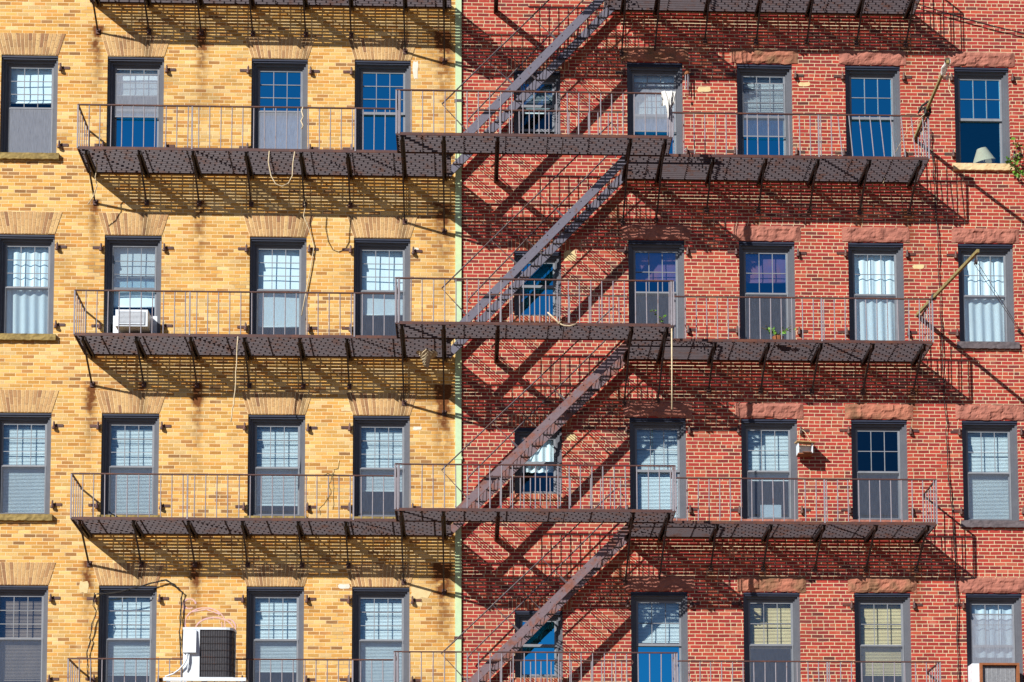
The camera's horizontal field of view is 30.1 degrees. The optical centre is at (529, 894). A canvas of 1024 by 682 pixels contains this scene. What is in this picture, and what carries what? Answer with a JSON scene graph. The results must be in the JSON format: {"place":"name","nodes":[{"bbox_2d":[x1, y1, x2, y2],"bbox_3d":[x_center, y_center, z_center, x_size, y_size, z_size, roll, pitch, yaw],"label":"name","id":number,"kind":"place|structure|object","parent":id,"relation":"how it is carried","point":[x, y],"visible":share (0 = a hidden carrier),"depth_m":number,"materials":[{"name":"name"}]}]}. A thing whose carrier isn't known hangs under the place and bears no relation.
{"place":"outdoors","nodes":[
{"label":"outdoors","id":0,"kind":"place"},
{"label":"street","id":1,"kind":"structure","parent":0,"visible":0},
{"bbox_2d":[0,0,454,681],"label":"yellow brick building","id":2,"kind":"structure","parent":1,"relation":"on","point":[62,420],"depth_m":34.87,"materials":[{"name":"brick"}]},
{"bbox_2d":[0,585,47,681],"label":"window","id":3,"kind":"structure","parent":2,"relation":"in","point":[32,593],"depth_m":34.43,"materials":[{"name":"grey glass"}]},
{"bbox_2d":[0,413,51,513],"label":"window","id":4,"kind":"structure","parent":2,"relation":"in","point":[6,419],"depth_m":34.69,"materials":[{"name":"grey paint"}]},
{"bbox_2d":[0,234,54,333],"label":"window","id":5,"kind":"structure","parent":2,"relation":"in","point":[26,261],"depth_m":34.97,"materials":[{"name":"glass"}]},
{"bbox_2d":[0,55,57,152],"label":"window","id":6,"kind":"structure","parent":2,"relation":"in","point":[25,79],"depth_m":35.18,"materials":[{"name":"grey paint"}]},
{"bbox_2d":[86,593,96,680],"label":"cable","id":7,"kind":"object","parent":2,"relation":"attached to","point":[90,636],"visible":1,"depth_m":34.22,"materials":[{"name":"black rubber"}]},
{"bbox_2d":[98,586,156,681],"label":"window","id":8,"kind":"structure","parent":2,"relation":"in","point":[145,594],"depth_m":34.48,"materials":[{"name":"grey paint"}]},
{"bbox_2d":[101,414,158,514],"bbox_3d":[-7.261,-7.796,34.696,1.040,1.900,0.258,0,-5,-2],"label":"window","id":9,"kind":"structure","parent":2,"relation":"in","point":[109,421],"depth_m":34.75,"materials":[{"name":"grey paint"}]},
{"bbox_2d":[104,235,161,332],"bbox_3d":[-7.271,-11.133,34.977,1.040,1.900,0.258,0,-5,-2],"label":"window","id":10,"kind":"structure","parent":2,"relation":"in","point":[131,262],"depth_m":35.04,"materials":[{"name":"grey glass"}]},
{"bbox_2d":[113,309,156,332],"bbox_3d":[-7.213,-10.437,34.724,0.820,0.360,0.588,0,-5,-2],"label":"window air conditioner","id":11,"kind":"object","parent":2,"relation":"attached to","point":[135,319],"depth_m":34.45,"materials":[{"name":"white plastic"}]},
{"bbox_2d":[107,57,163,146],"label":"window","id":12,"kind":"structure","parent":2,"relation":"in","point":[130,79],"depth_m":35.28,"materials":[{"name":"grey paint"}]},
{"bbox_2d":[97,579,183,681],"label":"cable","id":13,"kind":"object","parent":2,"relation":"attached to","point":[180,617],"visible":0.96,"depth_m":34.29,"materials":[{"name":"black rubber"}]},
{"bbox_2d":[246,587,303,681],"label":"window","id":14,"kind":"structure","parent":2,"relation":"in","point":[253,593],"depth_m":34.58,"materials":[{"name":"grey paint"}]},
{"bbox_2d":[247,415,304,515],"bbox_3d":[-4.614,-7.796,34.784,1.040,1.900,0.258,0,-5,-2],"label":"window","id":15,"kind":"structure","parent":2,"relation":"in","point":[254,421],"depth_m":34.83,"materials":[{"name":"grey paint"}]},
{"bbox_2d":[249,237,306,334],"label":"window","id":16,"kind":"structure","parent":2,"relation":"in","point":[276,263],"depth_m":35.13,"materials":[{"name":"white glass"}]},
{"bbox_2d":[251,59,307,148],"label":"window","id":17,"kind":"structure","parent":2,"relation":"in","point":[275,82],"depth_m":35.34,"materials":[{"name":"grey paint"}]},
{"bbox_2d":[352,587,409,681],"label":"window","id":18,"kind":"structure","parent":2,"relation":"in","point":[360,595],"depth_m":34.64,"materials":[{"name":"grey glass"}]},
{"bbox_2d":[353,416,409,516],"bbox_3d":[-2.709,-7.796,34.847,1.040,1.900,0.258,0,-5,-2],"label":"window","id":19,"kind":"structure","parent":2,"relation":"in","point":[360,423],"depth_m":34.89,"materials":[{"name":"grey paint"}]},
{"bbox_2d":[354,238,409,334],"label":"window","id":20,"kind":"structure","parent":2,"relation":"in","point":[377,262],"depth_m":35.20,"materials":[{"name":"grey glass"}]},
{"bbox_2d":[355,60,410,149],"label":"window","id":21,"kind":"structure","parent":2,"relation":"in","point":[376,82],"depth_m":35.44,"materials":[{"name":"blue glass"}]},
{"bbox_2d":[67,651,940,681],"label":"fire escape balcony","id":22,"kind":"structure","parent":2,"relation":"attached to","point":[675,667],"depth_m":33.36,"materials":[{"name":"grey metal"}]},
{"bbox_2d":[163,677,247,681],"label":"equipment bench","id":23,"kind":"object","parent":22,"relation":"attached to","point":[201,679],"visible":1,"depth_m":32.86,"materials":[{"name":"white metal"}]},
{"bbox_2d":[165,627,236,677],"bbox_3d":[-5.710,-4.176,33.064,1.184,0.885,0.405,0,-5,-2],"label":"condenser","id":24,"kind":"object","parent":23,"relation":"on","point":[209,651],"visible":1,"depth_m":32.94,"materials":[{"name":"white metal"}]},
{"bbox_2d":[441,488,634,681],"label":"fire escape stair","id":25,"kind":"object","parent":22,"relation":"on","point":[567,591],"visible":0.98,"depth_m":33.77,"materials":[{"name":"metal"}]},
{"bbox_2d":[461,0,1023,681],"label":"red brick building","id":26,"kind":"structure","parent":1,"relation":"on","point":[789,608],"depth_m":35.20,"materials":[{"name":"brick"}]},
{"bbox_2d":[454,0,461,681],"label":"downpipe","id":27,"kind":"object","parent":26,"relation":"attached to","point":[458,459],"visible":0.83,"depth_m":34.87,"materials":[{"name":"metal"}]},
{"bbox_2d":[77,89,929,233],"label":"fire escape balcony","id":28,"kind":"structure","parent":26,"relation":"attached to","point":[424,154],"depth_m":34.48,"materials":[{"name":"grey metal"}]},
{"bbox_2d":[88,160,96,203],"bbox_3d":[-7.915,-12.924,34.579,0.250,0.770,0.109,-5,-7,45],"label":"rope","id":29,"kind":"object","parent":28,"relation":"hanging from","point":[96,183],"visible":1,"depth_m":34.57,"materials":[{"name":"beige fabric"}]},
{"bbox_2d":[268,151,294,186],"bbox_3d":[-4.447,-13.003,34.112,0.490,0.666,0.017,0,-5,-2],"label":"rope","id":30,"kind":"object","parent":28,"relation":"hanging from","point":[270,170],"visible":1,"depth_m":34.10,"materials":[{"name":"beige fabric"}]},
{"bbox_2d":[301,107,303,128],"bbox_3d":[-4.084,-13.946,34.191,0.065,0.418,0.030,0,-5,-2],"label":"rope","id":31,"kind":"object","parent":28,"relation":"hanging from","point":[302,118],"visible":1,"depth_m":34.18,"materials":[{"name":"beige fabric"}]},
{"bbox_2d":[301,201,314,315],"bbox_3d":[-4.068,-11.684,34.913,0.240,2.164,0.108,0,-5,-2],"label":"rope","id":32,"kind":"object","parent":28,"relation":"hanging from","point":[312,256],"visible":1,"depth_m":34.94,"materials":[{"name":"beige fabric"}]},
{"bbox_2d":[441,0,614,176],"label":"fire escape stair","id":33,"kind":"object","parent":28,"relation":"on","point":[553,47],"visible":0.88,"depth_m":34.84,"materials":[{"name":"metal"}]},
{"bbox_2d":[661,91,675,116],"bbox_3d":[2.463,-13.988,33.756,0.258,0.502,0.207,0,-5,-2],"label":"rag","id":34,"kind":"object","parent":28,"relation":"on","point":[666,96],"visible":1,"depth_m":33.74,"materials":[{"name":"white fabric"}]},
{"bbox_2d":[883,57,952,182],"bbox_3d":[7.025,-13.860,34.208,0.649,1.087,2.577,0,-5,-6],"label":"clothesline pole","id":35,"kind":"object","parent":28,"relation":"attached to","point":[944,67],"visible":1,"depth_m":34.20,"materials":[{"name":"brown wood"}]},
{"bbox_2d":[73,277,933,415],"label":"fire escape balcony","id":36,"kind":"structure","parent":26,"relation":"attached to","point":[646,340],"depth_m":34.18,"materials":[{"name":"grey metal"}]},
{"bbox_2d":[230,336,237,421],"bbox_3d":[-5.235,-9.143,33.762,0.130,1.552,0.025,0,-5,-2],"label":"rope","id":37,"kind":"object","parent":36,"relation":"hanging from","point":[235,379],"visible":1,"depth_m":33.75,"materials":[{"name":"beige fabric"}]},
{"bbox_2d":[416,349,437,367],"bbox_3d":[-1.865,-9.706,34.567,0.400,0.353,0.242,0,-5,-2],"label":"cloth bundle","id":38,"kind":"object","parent":36,"relation":"hanging from","point":[426,355],"visible":1,"depth_m":34.52,"materials":[{"name":"fabric"}]},
{"bbox_2d":[441,122,626,357],"bbox_3d":[0.099,-11.891,34.619,3.398,4.136,0.802,0,-5,-2],"label":"fire escape stair","id":39,"kind":"object","parent":36,"relation":"on","point":[563,221],"visible":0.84,"depth_m":34.39,"materials":[{"name":"metal"}]},
{"bbox_2d":[547,312,575,326],"bbox_3d":[0.564,-10.076,33.344,0.514,0.272,0.058,0,-5,-2],"label":"rope","id":40,"kind":"object","parent":36,"relation":"hanging from","point":[560,321],"visible":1,"depth_m":33.33,"materials":[{"name":"beige fabric"}]},
{"bbox_2d":[650,309,666,323],"bbox_3d":[2.275,-10.186,33.709,0.306,0.377,0.170,0,-5,-2],"label":"pot plant","id":41,"kind":"object","parent":36,"relation":"on","point":[661,321],"visible":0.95,"depth_m":33.67,"materials":[{"name":"green plant"}]},
{"bbox_2d":[671,327,672,409],"bbox_3d":[2.495,-9.231,33.392,0.035,1.480,0.023,0,-5,-2],"label":"rope","id":42,"kind":"object","parent":36,"relation":"hanging from","point":[671,370],"visible":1,"depth_m":33.38,"materials":[{"name":"beige fabric"}]},
{"bbox_2d":[763,325,795,338],"bbox_3d":[4.493,-10.116,34.384,0.620,0.338,0.210,0,-5,-2],"label":"pot plant","id":43,"kind":"object","parent":36,"relation":"on","point":[776,336],"visible":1,"depth_m":34.33,"materials":[{"name":"green plant"}]},
{"bbox_2d":[916,249,1020,332],"bbox_3d":[8.188,-10.676,33.590,1.944,0.477,3.423,0,-5,-2],"label":"clothesline pole","id":44,"kind":"object","parent":36,"relation":"attached to","point":[953,276],"visible":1,"depth_m":33.35,"materials":[{"name":"brown wood"}]},
{"bbox_2d":[70,463,937,594],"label":"fire escape balcony","id":45,"kind":"structure","parent":26,"relation":"attached to","point":[659,523],"depth_m":33.87,"materials":[{"name":"grey metal"}]},
{"bbox_2d":[319,461,339,514],"bbox_3d":[-3.543,-7.186,33.648,0.370,0.981,0.026,0,-5,-2],"label":"dry twig","id":46,"kind":"object","parent":45,"relation":"attached to","point":[332,474],"visible":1,"depth_m":33.65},
{"bbox_2d":[441,306,631,536],"bbox_3d":[0.122,-8.522,34.336,3.426,4.038,0.802,0,-5,-2],"label":"fire escape stair","id":47,"kind":"object","parent":45,"relation":"on","point":[552,423],"visible":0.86,"depth_m":34.09,"materials":[{"name":"metal"}]},
{"bbox_2d":[90,0,919,63],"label":"fire escape balcony","id":48,"kind":"structure","parent":26,"relation":"attached to","point":[905,8],"depth_m":35.36,"materials":[{"name":"grey metal"}]},
{"bbox_2d":[514,71,559,133],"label":"window","id":49,"kind":"structure","parent":26,"relation":"in","point":[554,80],"depth_m":35.53,"materials":[{"name":"grey paint"}]},
{"bbox_2d":[514,251,560,315],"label":"window","id":50,"kind":"structure","parent":26,"relation":"in","point":[551,269],"depth_m":35.26,"materials":[{"name":"blue glass"}]},
{"bbox_2d":[514,428,561,493],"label":"window","id":51,"kind":"structure","parent":26,"relation":"in","point":[550,452],"depth_m":34.97,"materials":[{"name":"grey glass"}]},
{"bbox_2d":[515,611,562,677],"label":"window","id":52,"kind":"structure","parent":26,"relation":"in","point":[549,638],"depth_m":34.69,"materials":[{"name":"blue glass"}]},
{"bbox_2d":[627,62,682,153],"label":"window","id":53,"kind":"structure","parent":26,"relation":"in","point":[641,77],"depth_m":35.59,"materials":[{"name":"grey glass"}]},
{"bbox_2d":[628,240,684,337],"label":"window","id":54,"kind":"structure","parent":26,"relation":"in","point":[647,259],"depth_m":35.33,"materials":[{"name":"blue glass"}]},
{"bbox_2d":[629,418,686,518],"bbox_3d":[2.350,-7.797,35.015,1.040,1.900,0.258,0,-5,-2],"label":"window","id":55,"kind":"structure","parent":26,"relation":"in","point":[636,424],"depth_m":35.06,"materials":[{"name":"grey paint"}]},
{"bbox_2d":[631,592,687,681],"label":"window","id":56,"kind":"structure","parent":26,"relation":"in","point":[638,599],"depth_m":34.77,"materials":[{"name":"glass"}]},
{"bbox_2d":[684,66,689,98],"bbox_3d":[2.930,-15.114,35.408,0.100,0.640,0.095,0,-5,-2],"label":"wind chime","id":57,"kind":"object","parent":26,"relation":"hanging from","point":[687,73],"visible":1,"depth_m":35.39,"materials":[{"name":"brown metal"}]},
{"bbox_2d":[737,64,792,154],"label":"window","id":58,"kind":"structure","parent":26,"relation":"in","point":[744,71],"depth_m":35.67,"materials":[{"name":"glass"}]},
{"bbox_2d":[739,241,795,338],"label":"window","id":59,"kind":"structure","parent":26,"relation":"in","point":[772,263],"depth_m":35.40,"materials":[{"name":"grey paint"}]},
{"bbox_2d":[741,419,797,518],"bbox_3d":[4.404,-7.797,35.083,1.040,1.900,0.258,0,-5,-2],"label":"window","id":60,"kind":"structure","parent":26,"relation":"in","point":[747,425],"depth_m":35.11,"materials":[{"name":"grey paint"}]},
{"bbox_2d":[760,505,780,516],"bbox_3d":[4.458,-7.054,35.183,0.380,0.290,0.048,0,-5,-2],"label":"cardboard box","id":61,"kind":"object","parent":26,"relation":"in","point":[767,510],"visible":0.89,"depth_m":35.16,"materials":[{"name":"white cardboard"}]},
{"bbox_2d":[743,592,800,681],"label":"window","id":62,"kind":"structure","parent":26,"relation":"in","point":[751,600],"depth_m":34.86,"materials":[{"name":"grey glass"}]},
{"bbox_2d":[794,430,815,456],"bbox_3d":[5.035,-8.295,34.816,0.340,0.539,0.295,0,-5,-2],"label":"birdhouse","id":63,"kind":"object","parent":26,"relation":"attached to","point":[804,451],"visible":1,"depth_m":34.80,"materials":[{"name":"beige wood"}]},
{"bbox_2d":[845,66,900,156],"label":"window","id":64,"kind":"structure","parent":26,"relation":"in","point":[868,89],"depth_m":35.75,"materials":[{"name":"blue glass"}]},
{"bbox_2d":[848,243,904,340],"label":"window","id":65,"kind":"structure","parent":26,"relation":"in","point":[875,270],"depth_m":35.49,"materials":[{"name":"grey paint"}]},
{"bbox_2d":[851,420,907,519],"bbox_3d":[6.438,-7.797,35.150,1.040,1.900,0.258,0,-5,-2],"label":"window","id":66,"kind":"structure","parent":26,"relation":"in","point":[899,426],"depth_m":35.13,"materials":[{"name":"grey paint"}]},
{"bbox_2d":[854,593,911,681],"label":"window","id":67,"kind":"structure","parent":26,"relation":"in","point":[903,647],"depth_m":34.93,"materials":[{"name":"grey glass"}]},
{"bbox_2d":[930,128,958,679],"bbox_3d":[7.658,-8.961,35.099,0.344,10.719,0.025,0,-5,-2],"label":"cable","id":68,"kind":"object","parent":26,"relation":"attached to","point":[944,401],"visible":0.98,"depth_m":35.12,"materials":[{"name":"black rubber"}]},
{"bbox_2d":[919,4,1023,33],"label":"cable","id":69,"kind":"object","parent":26,"relation":"attached to","point":[974,20],"visible":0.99,"depth_m":35.72,"materials":[{"name":"black rubber"}]},
{"bbox_2d":[954,67,1009,163],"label":"window","id":70,"kind":"structure","parent":26,"relation":"in","point":[981,95],"depth_m":35.82,"materials":[{"name":"blue glass"}]},
{"bbox_2d":[973,147,995,162],"bbox_3d":[8.602,-13.907,36.046,0.435,0.449,0.439,0,-5,-2],"label":"table lamp","id":71,"kind":"object","parent":26,"relation":"in","point":[983,155],"visible":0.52,"depth_m":35.92,"materials":[{"name":"white fabric"}]},
{"bbox_2d":[958,244,1014,341],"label":"window","id":72,"kind":"structure","parent":26,"relation":"in","point":[982,318],"depth_m":35.55,"materials":[{"name":"grey paint"}]},
{"bbox_2d":[962,421,1018,520],"bbox_3d":[8.493,-7.797,35.218,1.040,1.900,0.258,0,-5,-2],"label":"window","id":73,"kind":"structure","parent":26,"relation":"in","point":[1009,428],"depth_m":35.27,"materials":[{"name":"grey paint"}]},
{"bbox_2d":[967,663,1019,681],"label":"window air conditioner","id":74,"kind":"object","parent":26,"relation":"attached to","point":[993,672],"depth_m":34.49,"materials":[{"name":"white metal"}]},
{"bbox_2d":[966,594,1022,681],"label":"window","id":75,"kind":"structure","parent":26,"relation":"in","point":[993,621],"depth_m":34.95,"materials":[{"name":"grey paint"}]},
{"bbox_2d":[1005,136,1023,178],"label":"climbing plant","id":76,"kind":"object","parent":26,"relation":"attached to","point":[1016,162],"visible":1,"depth_m":35.45,"materials":[{"name":"green plant"}]}
]}

